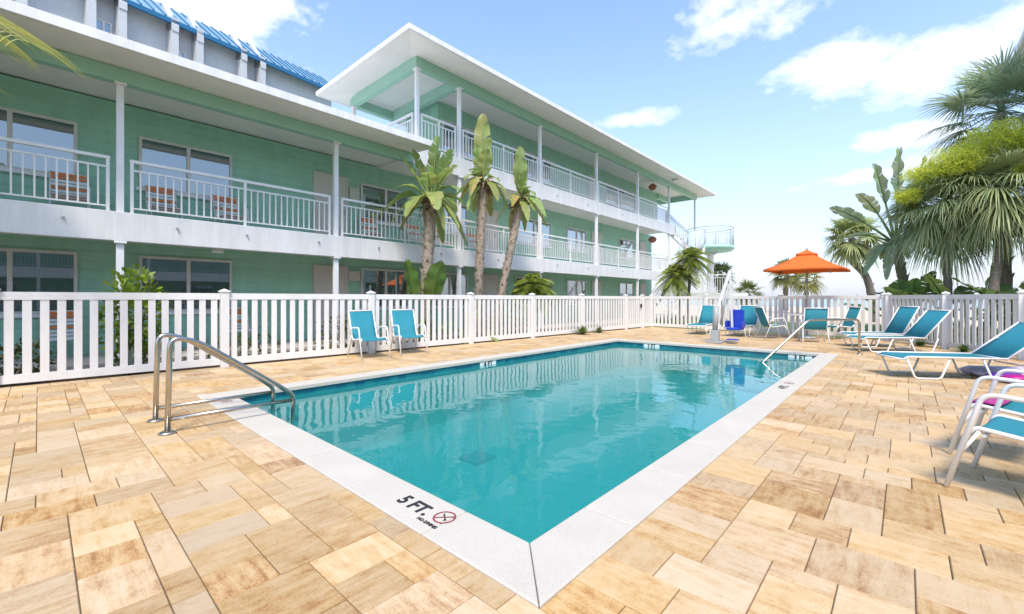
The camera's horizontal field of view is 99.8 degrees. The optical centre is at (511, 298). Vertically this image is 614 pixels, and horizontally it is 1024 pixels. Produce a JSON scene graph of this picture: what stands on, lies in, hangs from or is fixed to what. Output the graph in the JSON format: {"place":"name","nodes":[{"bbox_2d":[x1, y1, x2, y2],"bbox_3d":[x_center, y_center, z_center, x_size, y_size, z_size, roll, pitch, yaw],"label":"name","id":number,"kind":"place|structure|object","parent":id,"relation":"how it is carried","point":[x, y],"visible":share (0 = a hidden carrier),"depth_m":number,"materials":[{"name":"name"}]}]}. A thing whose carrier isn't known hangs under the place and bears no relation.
{"place":"outdoors","nodes":[
{"label":"outdoors","id":0,"kind":"place"},
{"bbox_2d":[0,325,639,387],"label":"planting bed","id":1,"kind":"object","parent":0,"point":[82,378],"visible":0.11,"depth_m":8.59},
{"bbox_2d":[0,338,56,384],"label":"leafy shrub","id":2,"kind":"object","parent":1,"relation":"on","point":[35,360],"visible":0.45,"depth_m":6.35,"materials":[{"name":"green plant"}]},
{"bbox_2d":[0,15,88,100],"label":"coconut palm","id":3,"kind":"object","parent":1,"relation":"on","point":[18,51],"visible":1,"depth_m":4.74,"materials":[{"name":"green plant"}]},
{"bbox_2d":[113,347,147,365],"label":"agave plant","id":4,"kind":"object","parent":1,"relation":"on","point":[131,357],"visible":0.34,"depth_m":6.92,"materials":[{"name":"green plant"}]},
{"bbox_2d":[98,264,171,365],"bbox_3d":[-6.437,0.323,7.335,1.100,1.856,1.089,0,0,42],"label":"leafy shrub","id":5,"kind":"object","parent":1,"relation":"on","point":[128,287],"visible":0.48,"depth_m":7.23,"materials":[{"name":"green plant"}]},
{"bbox_2d":[181,332,280,359],"bbox_3d":[-5.412,0.970,8.323,0.892,0.649,1.897,0,0,42],"label":"leafy shrub","id":6,"kind":"object","parent":1,"relation":"on","point":[248,348],"visible":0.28,"depth_m":8.45,"materials":[{"name":"green plant"}]},
{"bbox_2d":[0,288,627,384],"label":"picket fence","id":7,"kind":"object","parent":1,"relation":"on","point":[370,300],"visible":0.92,"depth_m":7.88,"materials":[{"name":"white plastic"}]},
{"bbox_2d":[313,315,388,348],"bbox_3d":[-3.726,0.805,10.017,0.961,0.994,2.019,0,0,42],"label":"leafy shrub","id":8,"kind":"object","parent":1,"relation":"on","point":[330,342],"visible":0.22,"depth_m":9.72,"materials":[{"name":"green plant"}]},
{"bbox_2d":[393,259,448,340],"bbox_3d":[-2.360,0.074,11.359,1.433,2.294,0.892,0,0,9],"label":"banana plant","id":9,"kind":"object","parent":1,"relation":"on","point":[433,283],"visible":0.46,"depth_m":11.51,"materials":[{"name":"green plant"}]},
{"bbox_2d":[382,135,476,340],"bbox_3d":[-2.223,-1.615,12.165,2.280,5.724,2.416,0,0,42],"label":"bird of paradise tree","id":10,"kind":"object","parent":1,"relation":"on","point":[435,202],"visible":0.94,"depth_m":11.96,"materials":[{"name":"green plant"}]},
{"bbox_2d":[452,113,510,336],"bbox_3d":[-0.882,-2.275,13.726,1.864,7.044,1.886,0,0,42],"label":"bird of paradise tree","id":11,"kind":"object","parent":1,"relation":"on","point":[482,193],"visible":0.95,"depth_m":13.52,"materials":[{"name":"green plant"}]},
{"bbox_2d":[476,316,526,334],"bbox_3d":[-0.283,0.888,13.494,0.787,0.764,2.487,0,0,42],"label":"leafy shrub","id":12,"kind":"object","parent":1,"relation":"on","point":[499,325],"visible":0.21,"depth_m":13.44,"materials":[{"name":"green plant"}]},
{"bbox_2d":[494,146,546,333],"bbox_3d":[0.328,-2.009,15.000,1.810,6.491,2.110,0,0,4],"label":"bird of paradise tree","id":13,"kind":"object","parent":1,"relation":"on","point":[520,208],"visible":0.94,"depth_m":14.73,"materials":[{"name":"green plant"}]},
{"bbox_2d":[507,273,561,318],"bbox_3d":[0.694,0.158,14.932,1.906,2.085,2.046,0,0,42],"label":"date palm","id":14,"kind":"object","parent":1,"relation":"on","point":[537,284],"visible":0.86,"depth_m":14.61,"materials":[{"name":"green plant"}]},
{"bbox_2d":[0,315,691,374],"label":"walkway","id":15,"kind":"structure","parent":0,"point":[86,361],"depth_m":9.77,"materials":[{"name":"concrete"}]},
{"bbox_2d":[50,310,73,340],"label":"strap chair","id":16,"kind":"object","parent":15,"relation":"on","point":[67,323],"visible":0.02,"depth_m":8.69,"materials":[{"name":"white"}]},
{"bbox_2d":[229,308,251,342],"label":"strap chair","id":17,"kind":"object","parent":15,"relation":"on","point":[248,320],"visible":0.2,"depth_m":11.01,"materials":[{"name":"white"}]},
{"bbox_2d":[441,310,498,343],"bbox_3d":[-1.210,0.865,12.095,1.470,1.034,1.329,0,0,-32],"label":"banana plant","id":18,"kind":"object","parent":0,"point":[496,340],"visible":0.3,"depth_m":12.08,"materials":[{"name":"green plant"}]},
{"bbox_2d":[0,327,1023,613],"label":"pool deck","id":19,"kind":"structure","parent":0,"point":[332,547],"depth_m":2.38,"materials":[{"name":"beige stone"}]},
{"bbox_2d":[146,333,275,422],"bbox_3d":[-3.143,1.071,4.598,0.136,1.459,1.159,0,0,42],"label":"pool handrail","id":20,"kind":"object","parent":19,"relation":"on","point":[156,406],"visible":0.77,"depth_m":4.37,"materials":[{"name":"silver metal"}]},
{"bbox_2d":[157,336,295,435],"bbox_3d":[-2.714,1.071,4.207,0.136,1.459,1.159,0,0,42],"label":"pool handrail","id":21,"kind":"object","parent":19,"relation":"on","point":[168,418],"visible":0.97,"depth_m":4.02,"materials":[{"name":"silver metal"}]},
{"bbox_2d":[347,310,390,359],"bbox_3d":[-2.938,0.724,8.838,0.619,0.954,0.798,0,0,-42],"label":"sling chair","id":22,"kind":"object","parent":19,"relation":"on","point":[362,325],"visible":1,"depth_m":9.00,"materials":[{"name":"teal fabric"}]},
{"bbox_2d":[390,309,427,354],"bbox_3d":[-2.296,0.724,9.542,0.619,0.954,0.798,0,0,-34],"label":"sling chair","id":23,"kind":"object","parent":19,"relation":"on","point":[403,324],"visible":1,"depth_m":9.74,"materials":[{"name":"teal fabric"}]},
{"bbox_2d":[197,338,838,608],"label":"swimming pool","id":24,"kind":"structure","parent":19,"relation":"in","point":[540,478],"depth_m":6.22,"materials":[{"name":"teal liquid"}]},
{"bbox_2d":[553,344,811,361],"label":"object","id":25,"kind":"structure","parent":24,"relation":"in","point":[629,347],"depth_m":10.98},
{"bbox_2d":[686,305,720,334],"bbox_3d":[6.589,0.715,14.831,0.648,0.967,1.568,0,0,42],"label":"sun lounger","id":26,"kind":"object","parent":19,"relation":"on","point":[705,316],"visible":0.71,"depth_m":15.23,"materials":[{"name":"teal fabric"}]},
{"bbox_2d":[706,270,744,343],"bbox_3d":[5.748,0.219,11.592,0.800,1.954,0.680,0,0,42],"label":"pool lift","id":27,"kind":"object","parent":19,"relation":"on","point":[737,320],"visible":1,"depth_m":11.60,"materials":[{"name":"grey metal"}]},
{"bbox_2d":[723,305,760,336],"bbox_3d":[7.503,0.715,14.064,1.568,0.967,0.648,0,0,-44],"label":"sun lounger","id":28,"kind":"object","parent":19,"relation":"on","point":[751,318],"visible":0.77,"depth_m":14.37,"materials":[{"name":"teal fabric"}]},
{"bbox_2d":[640,293,885,339],"bbox_3d":[8.338,0.538,15.392,7.689,1.423,0.934,0,0,44],"label":"picket fence","id":29,"kind":"object","parent":19,"relation":"on","point":[648,312],"visible":0.78,"depth_m":14.68,"materials":[{"name":"white plastic"}]},
{"bbox_2d":[628,296,641,327],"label":"fence gate","id":30,"kind":"structure","parent":29,"relation":"attached to","point":[634,310],"depth_m":17.25,"materials":[{"name":"white plastic"}]},
{"bbox_2d":[754,307,790,338],"bbox_3d":[7.798,0.724,12.965,0.798,0.954,0.619,0,0,5],"label":"sling chair","id":31,"kind":"object","parent":19,"relation":"on","point":[762,317],"visible":1,"depth_m":12.92,"materials":[{"name":"teal fabric"}]},
{"bbox_2d":[763,248,850,338],"bbox_3d":[8.803,-0.163,12.881,1.842,2.715,1.842,0,0,45],"label":"patio umbrella","id":32,"kind":"object","parent":19,"relation":"on","point":[806,261],"visible":1,"depth_m":12.65,"materials":[{"name":"orange fabric"}]},
{"bbox_2d":[785,314,829,339],"bbox_3d":[8.803,0.834,12.881,1.120,0.715,1.120,0,0,42],"label":"patio table","id":33,"kind":"object","parent":19,"relation":"on","point":[794,315],"visible":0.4,"depth_m":12.85,"materials":[{"name":"white plastic"}]},
{"bbox_2d":[758,318,861,380],"bbox_3d":[6.300,1.064,9.065,2.482,1.276,0.119,0,0,-10],"label":"step handrail","id":34,"kind":"object","parent":19,"relation":"on","point":[799,328],"visible":1,"depth_m":9.06,"materials":[{"name":"silver metal"}]},
{"bbox_2d":[798,308,829,343],"bbox_3d":[8.287,0.724,11.844,0.619,0.954,0.798,0,0,26],"label":"sling chair","id":35,"kind":"object","parent":19,"relation":"on","point":[816,313],"visible":0.84,"depth_m":11.60,"materials":[{"name":"teal fabric"}]},
{"bbox_2d":[822,307,861,339],"bbox_3d":[9.752,0.724,12.780,0.798,0.954,0.619,0,0,6],"label":"sling chair","id":36,"kind":"object","parent":19,"relation":"on","point":[853,312],"visible":0.65,"depth_m":12.72,"materials":[{"name":"teal fabric"}]},
{"bbox_2d":[838,306,919,347],"bbox_3d":[9.133,0.695,10.781,1.458,1.007,0.648,0,0,7],"label":"sun lounger","id":37,"kind":"object","parent":19,"relation":"on","point":[901,320],"visible":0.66,"depth_m":10.71,"materials":[{"name":"teal fabric"}]},
{"bbox_2d":[845,309,951,351],"bbox_3d":[8.704,0.725,9.781,1.748,0.947,0.648,0,0,8],"label":"sun lounger","id":38,"kind":"object","parent":19,"relation":"on","point":[926,323],"visible":0.91,"depth_m":9.70,"materials":[{"name":"teal fabric"}]},
{"bbox_2d":[876,321,1023,381],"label":"sun lounger","id":39,"kind":"object","parent":19,"relation":"on","point":[1007,344],"visible":0.81,"depth_m":6.53,"materials":[{"name":"teal fabric"}]},
{"bbox_2d":[885,290,1023,359],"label":"picket fence","id":40,"kind":"object","parent":19,"relation":"on","point":[945,298],"visible":0.69,"depth_m":9.88,"materials":[{"name":"white plastic"}]},
{"bbox_2d":[943,383,1023,486],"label":"sling chair","id":41,"kind":"object","parent":19,"relation":"on","point":[1006,426],"visible":1,"depth_m":2.69,"materials":[{"name":"teal fabric"}]},
{"bbox_2d":[947,369,1023,453],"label":"sling chair","id":42,"kind":"object","parent":19,"relation":"on","point":[1014,408],"visible":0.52,"depth_m":3.26,"materials":[{"name":"white metal"}]},
{"bbox_2d":[972,398,1010,405],"bbox_3d":[3.719,0.811,3.355,0.461,0.078,0.178,0,0,-32],"label":"raft","id":43,"kind":"object","parent":42,"relation":"on","point":[991,401],"visible":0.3,"depth_m":3.27,"materials":[{"name":"pink plastic"}]},
{"bbox_2d":[958,365,1023,379],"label":"pool raft","id":44,"kind":"object","parent":19,"relation":"on","point":[980,371],"visible":0.62,"depth_m":6.60,"materials":[{"name":"purple plastic"}]},
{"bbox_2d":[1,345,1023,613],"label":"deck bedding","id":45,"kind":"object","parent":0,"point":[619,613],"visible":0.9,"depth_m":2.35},
{"bbox_2d":[574,325,590,334],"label":"ornamental grass","id":46,"kind":"object","parent":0,"point":[582,329],"depth_m":14.31,"materials":[{"name":"green plant"}]},
{"bbox_2d":[153,0,1023,354],"label":"sky","id":47,"kind":"structure","parent":0,"point":[784,110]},
{"bbox_2d":[593,326,606,332],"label":"ornamental grass","id":48,"kind":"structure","parent":0,"point":[599,330],"depth_m":15.02,"materials":[{"name":"green plant"}]},
{"bbox_2d":[602,318,1014,356],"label":"ground","id":49,"kind":"structure","parent":0,"point":[866,328],"depth_m":17.96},
{"bbox_2d":[12,0,331,106],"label":"condo building","id":50,"kind":"structure","parent":49,"relation":"on","point":[160,26],"depth_m":19.66,"materials":[{"name":"grey paint"}]},
{"bbox_2d":[96,18,111,33],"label":"window","id":51,"kind":"structure","parent":50,"relation":"in","point":[102,25],"depth_m":17.42,"materials":[{"name":"glass"}]},
{"bbox_2d":[179,50,185,57],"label":"window","id":52,"kind":"structure","parent":50,"relation":"in","point":[182,54],"depth_m":19.65,"materials":[{"name":"glass"}]},
{"bbox_2d":[0,0,715,359],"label":"motel building","id":53,"kind":"structure","parent":49,"relation":"on","point":[308,184],"depth_m":11.34,"materials":[{"name":"green"}]},
{"bbox_2d":[0,248,76,317],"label":"window","id":54,"kind":"structure","parent":53,"relation":"in","point":[21,270],"depth_m":8.63,"materials":[{"name":"glass"}]},
{"bbox_2d":[0,106,80,181],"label":"window","id":55,"kind":"structure","parent":53,"relation":"in","point":[15,124],"depth_m":8.62,"materials":[{"name":"glass"}]},
{"bbox_2d":[49,170,90,208],"bbox_3d":[-8.830,-2.103,8.616,0.687,0.930,0.568,0,0,43],"label":"strap chair","id":56,"kind":"object","parent":53,"relation":"on","point":[70,197],"visible":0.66,"depth_m":8.70,"materials":[{"name":"white"}]},
{"bbox_2d":[145,185,182,218],"bbox_3d":[-7.834,-2.103,9.709,0.687,0.930,0.568,0,0,41],"label":"strap chair","id":57,"kind":"object","parent":53,"relation":"on","point":[162,208],"visible":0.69,"depth_m":9.79,"materials":[{"name":"white plastic"}]},
{"bbox_2d":[136,136,234,203],"bbox_3d":[-7.817,-3.060,10.432,0.090,1.240,1.930,0,0,42],"label":"window","id":58,"kind":"structure","parent":53,"relation":"in","point":[154,151],"depth_m":10.38,"materials":[{"name":"glass"}]},
{"bbox_2d":[139,256,231,314],"bbox_3d":[-7.817,-0.295,10.432,0.090,1.350,1.930,0,0,42],"label":"window","id":59,"kind":"structure","parent":53,"relation":"in","point":[175,275],"depth_m":10.43,"materials":[{"name":"glass"}]},
{"bbox_2d":[212,194,248,225],"bbox_3d":[-6.960,-2.103,10.667,0.687,0.930,0.568,0,0,35],"label":"strap chair","id":60,"kind":"object","parent":53,"relation":"on","point":[228,216],"visible":0.62,"depth_m":10.71,"materials":[{"name":"white plastic"}]},
{"bbox_2d":[313,171,347,236],"bbox_3d":[-5.446,-2.685,13.027,0.100,2.110,1.060,0,0,42],"label":"door","id":61,"kind":"structure","parent":53,"relation":"in","point":[322,182],"depth_m":12.91,"materials":[{"name":"beige paint"}]},
{"bbox_2d":[313,265,347,338],"bbox_3d":[-5.461,0.095,13.040,0.060,2.170,1.060,0,0,42],"label":"door","id":62,"kind":"structure","parent":53,"relation":"in","point":[322,274],"depth_m":12.91,"materials":[{"name":"beige paint"}]},
{"bbox_2d":[359,217,385,240],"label":"strap chair","id":63,"kind":"object","parent":53,"relation":"on","point":[366,229],"visible":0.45,"depth_m":13.60,"materials":[{"name":"white plastic"}]},
{"bbox_2d":[359,268,408,309],"bbox_3d":[-4.197,-0.295,14.405,0.090,1.350,1.900,0,0,42],"label":"window","id":64,"kind":"structure","parent":53,"relation":"in","point":[380,281],"depth_m":14.38,"materials":[{"name":"glass"}]},
{"bbox_2d":[359,183,410,228],"bbox_3d":[-4.197,-3.060,14.405,0.090,1.240,1.900,0,0,42],"label":"window","id":65,"kind":"structure","parent":53,"relation":"in","point":[368,193],"depth_m":14.28,"materials":[{"name":"glass"}]},
{"bbox_2d":[406,224,423,244],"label":"strap chair","id":66,"kind":"object","parent":53,"relation":"on","point":[410,232],"visible":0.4,"depth_m":14.83,"materials":[{"name":"white plastic"}]},
{"bbox_2d":[434,228,452,247],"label":"strap chair","id":67,"kind":"object","parent":53,"relation":"on","point":[440,240],"visible":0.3,"depth_m":15.55,"materials":[{"name":"white plastic"}]},
{"bbox_2d":[431,273,467,308],"bbox_3d":[-2.358,-0.295,16.423,0.090,1.350,1.900,0,0,42],"label":"window","id":68,"kind":"structure","parent":53,"relation":"in","point":[450,285],"depth_m":16.55,"materials":[{"name":"glass"}]},
{"bbox_2d":[435,203,467,236],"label":"window","id":69,"kind":"structure","parent":53,"relation":"in","point":[464,214],"depth_m":16.88,"materials":[{"name":"glass"}]},
{"bbox_2d":[442,119,488,160],"bbox_3d":[-1.785,-6.125,17.051,0.090,1.210,2.500,0,0,42],"label":"window","id":70,"kind":"structure","parent":53,"relation":"in","point":[445,126],"depth_m":16.70,"materials":[{"name":"glass"}]},
{"bbox_2d":[466,233,487,251],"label":"strap chair","id":71,"kind":"object","parent":53,"relation":"on","point":[473,240],"visible":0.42,"depth_m":16.87,"materials":[{"name":"white plastic"}]},
{"bbox_2d":[482,274,497,326],"bbox_3d":[-0.923,0.095,17.990,0.100,2.170,0.990,0,0,42],"label":"door","id":72,"kind":"structure","parent":53,"relation":"in","point":[490,282],"depth_m":18.02,"materials":[{"name":"beige paint"}]},
{"bbox_2d":[484,208,497,252],"bbox_3d":[-0.923,-2.685,17.990,0.100,2.110,0.990,0,0,42],"label":"door","id":73,"kind":"structure","parent":53,"relation":"in","point":[489,220],"depth_m":18.10,"materials":[{"name":"beige paint"}]},
{"bbox_2d":[512,146,552,185],"bbox_3d":[0.993,-6.125,20.100,0.090,1.210,2.950,0,0,42],"label":"window","id":74,"kind":"structure","parent":53,"relation":"in","point":[532,163],"depth_m":20.10,"materials":[{"name":"glass"}]},
{"bbox_2d":[515,277,550,306],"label":"window","id":75,"kind":"structure","parent":53,"relation":"in","point":[516,278],"depth_m":19.48,"materials":[{"name":"glass"}]},
{"bbox_2d":[516,217,552,248],"bbox_3d":[1.044,-3.060,20.155,0.090,1.240,2.700,0,0,42],"label":"window","id":76,"kind":"structure","parent":53,"relation":"in","point":[532,225],"depth_m":20.14,"materials":[{"name":"glass"}]},
{"bbox_2d":[566,280,585,305],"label":"window","id":77,"kind":"structure","parent":53,"relation":"in","point":[573,287],"depth_m":22.73,"materials":[{"name":"glass"}]},
{"bbox_2d":[566,227,587,253],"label":"window","id":78,"kind":"structure","parent":53,"relation":"in","point":[573,233],"depth_m":22.76,"materials":[{"name":"glass"}]},
{"bbox_2d":[588,175,594,199],"bbox_3d":[4.508,-5.716,23.979,0.060,2.108,1.000,0,0,42],"label":"door","id":79,"kind":"structure","parent":53,"relation":"in","point":[590,176],"depth_m":23.82,"materials":[{"name":"beige paint"}]},
{"bbox_2d":[591,231,601,264],"bbox_3d":[4.786,-2.685,24.254,0.100,2.110,1.040,0,0,42],"label":"door","id":80,"kind":"structure","parent":53,"relation":"in","point":[592,232],"depth_m":24.34,"materials":[{"name":"beige paint"}]},
{"bbox_2d":[591,281,601,319],"bbox_3d":[4.771,0.095,24.268,0.060,2.170,1.040,0,0,42],"label":"door","id":81,"kind":"structure","parent":53,"relation":"in","point":[592,282],"depth_m":24.06,"materials":[{"name":"beige paint"}]},
{"bbox_2d":[605,182,635,210],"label":"window","id":82,"kind":"structure","parent":53,"relation":"in","point":[625,197],"depth_m":26.23,"materials":[{"name":"glass"}]},
{"bbox_2d":[619,282,633,295],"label":"window","id":83,"kind":"structure","parent":53,"relation":"in","point":[624,288],"depth_m":26.84,"materials":[{"name":"glass"}]},
{"bbox_2d":[619,238,634,259],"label":"window","id":84,"kind":"structure","parent":53,"relation":"in","point":[623,243],"depth_m":26.81,"materials":[{"name":"glass"}]},
{"bbox_2d":[639,241,646,269],"bbox_3d":[8.709,-2.685,28.559,0.100,2.110,0.990,0,0,42],"label":"door","id":85,"kind":"structure","parent":53,"relation":"in","point":[642,245],"depth_m":28.53,"materials":[{"name":"beige paint"}]},
{"bbox_2d":[639,283,646,295],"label":"door","id":86,"kind":"structure","parent":53,"relation":"in","point":[642,287],"depth_m":28.45,"materials":[{"name":"beige paint"}]},
{"bbox_2d":[648,181,656,190],"bbox_3d":[8.798,-7.050,27.024,0.520,0.560,0.507,0,0,42],"label":"hanging ornament","id":87,"kind":"object","parent":53,"relation":"hanging from","point":[652,186],"visible":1,"depth_m":26.87,"materials":[{"name":"red metal"}]},
{"bbox_2d":[648,234,656,242],"bbox_3d":[8.798,-3.760,27.024,0.520,0.560,0.507,0,0,42],"label":"hanging ornament","id":88,"kind":"object","parent":53,"relation":"hanging from","point":[652,239],"visible":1,"depth_m":26.87,"materials":[{"name":"red metal"}]},
{"bbox_2d":[654,246,713,323],"bbox_3d":[7.972,-0.599,20.028,2.664,3.609,2.120,0,0,23],"label":"date palm","id":89,"kind":"object","parent":49,"relation":"on","point":[679,272],"visible":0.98,"depth_m":19.80,"materials":[{"name":"green plant"}]},
{"bbox_2d":[650,211,747,322],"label":"curved staircase","id":90,"kind":"structure","parent":49,"relation":"on","point":[713,250],"depth_m":26.30,"materials":[{"name":"white metal"}]},
{"bbox_2d":[829,146,935,280],"bbox_3d":[13.835,-2.147,15.501,3.694,6.718,2.994,0,0,42],"label":"bird of paradise tree","id":91,"kind":"object","parent":49,"relation":"on","point":[877,250],"visible":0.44,"depth_m":15.65,"materials":[{"name":"green plant"}]},
{"bbox_2d":[839,271,975,331],"bbox_3d":[12.724,0.186,13.991,3.469,2.101,2.593,0,0,31],"label":"banana plant","id":92,"kind":"object","parent":49,"relation":"on","point":[913,285],"visible":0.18,"depth_m":13.43,"materials":[{"name":"green plant"}]},
{"bbox_2d":[870,113,1023,294],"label":"fan palm","id":93,"kind":"object","parent":49,"relation":"on","point":[918,225],"visible":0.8,"depth_m":12.99,"materials":[{"name":"green plant"}]},
{"bbox_2d":[881,267,1012,341],"bbox_3d":[12.524,0.179,11.899,3.504,2.110,2.946,0,0,-29],"label":"banana plant","id":94,"kind":"object","parent":49,"relation":"on","point":[937,287],"visible":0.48,"depth_m":11.98,"materials":[{"name":"green plant"}]},
{"bbox_2d":[910,40,1023,330],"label":"fan palm","id":95,"kind":"object","parent":49,"relation":"on","point":[998,83],"visible":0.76,"depth_m":13.41,"materials":[{"name":"green plant"}]},
{"bbox_2d":[923,120,1023,339],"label":"fan palm","id":96,"kind":"object","parent":49,"relation":"on","point":[1008,217],"visible":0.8,"depth_m":12.06,"materials":[{"name":"green plant"}]},
{"bbox_2d":[947,276,1023,324],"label":"banana plant","id":97,"kind":"object","parent":49,"relation":"on","point":[1005,288],"visible":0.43,"depth_m":12.07,"materials":[{"name":"green plant"}]},
{"bbox_2d":[1011,30,1023,59],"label":"motel wing","id":98,"kind":"structure","parent":49,"relation":"on","point":[1021,42],"depth_m":13.82,"materials":[{"name":"white paint"}]},
{"bbox_2d":[656,299,983,308],"bbox_3d":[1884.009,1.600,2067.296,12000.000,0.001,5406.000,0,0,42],"label":"sea","id":99,"kind":"structure","parent":0,"point":[825,302],"depth_m":137.00,"materials":[{"name":"liquid"}]},
{"bbox_2d":[656,305,997,327],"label":"beach","id":100,"kind":"structure","parent":0,"point":[838,313],"depth_m":38.85,"materials":[{"name":"beige sand"}]},
{"bbox_2d":[706,261,735,313],"bbox_3d":[15.180,-0.798,31.501,2.416,3.997,2.274,0,0,-19],"label":"fan palm","id":101,"kind":"object","parent":100,"relation":"on","point":[722,268],"visible":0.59,"depth_m":31.16,"materials":[{"name":"green plant"}]},
{"bbox_2d":[732,278,763,306],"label":"fan palm","id":102,"kind":"object","parent":100,"relation":"on","point":[750,285],"visible":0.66,"depth_m":44.62,"materials":[{"name":"green plant"}]},
{"bbox_2d":[765,256,804,310],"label":"fan palm","id":103,"kind":"object","parent":100,"relation":"on","point":[783,279],"visible":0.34,"depth_m":41.57,"materials":[{"name":"green plant"}]},
{"bbox_2d":[787,273,827,307],"bbox_3d":[26.489,-0.996,38.704,3.483,4.392,3.457,0,0,42],"label":"fan palm","id":104,"kind":"object","parent":100,"relation":"on","point":[812,287],"visible":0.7,"depth_m":38.46,"materials":[{"name":"green plant"}]},
{"bbox_2d":[820,214,888,321],"bbox_3d":[17.563,-1.608,22.102,3.012,5.616,3.188,0,0,42],"label":"fan palm","id":105,"kind":"object","parent":100,"relation":"on","point":[852,251],"visible":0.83,"depth_m":21.81,"materials":[{"name":"green plant"}]},
{"bbox_2d":[904,339,929,346],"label":"ornamental grass","id":106,"kind":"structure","parent":0,"point":[919,343],"depth_m":10.79,"materials":[{"name":"green plant"}]},
{"bbox_2d":[953,344,973,352],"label":"ornamental grass","id":107,"kind":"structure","parent":0,"point":[963,348],"depth_m":9.46,"materials":[{"name":"green plant"}]}
]}

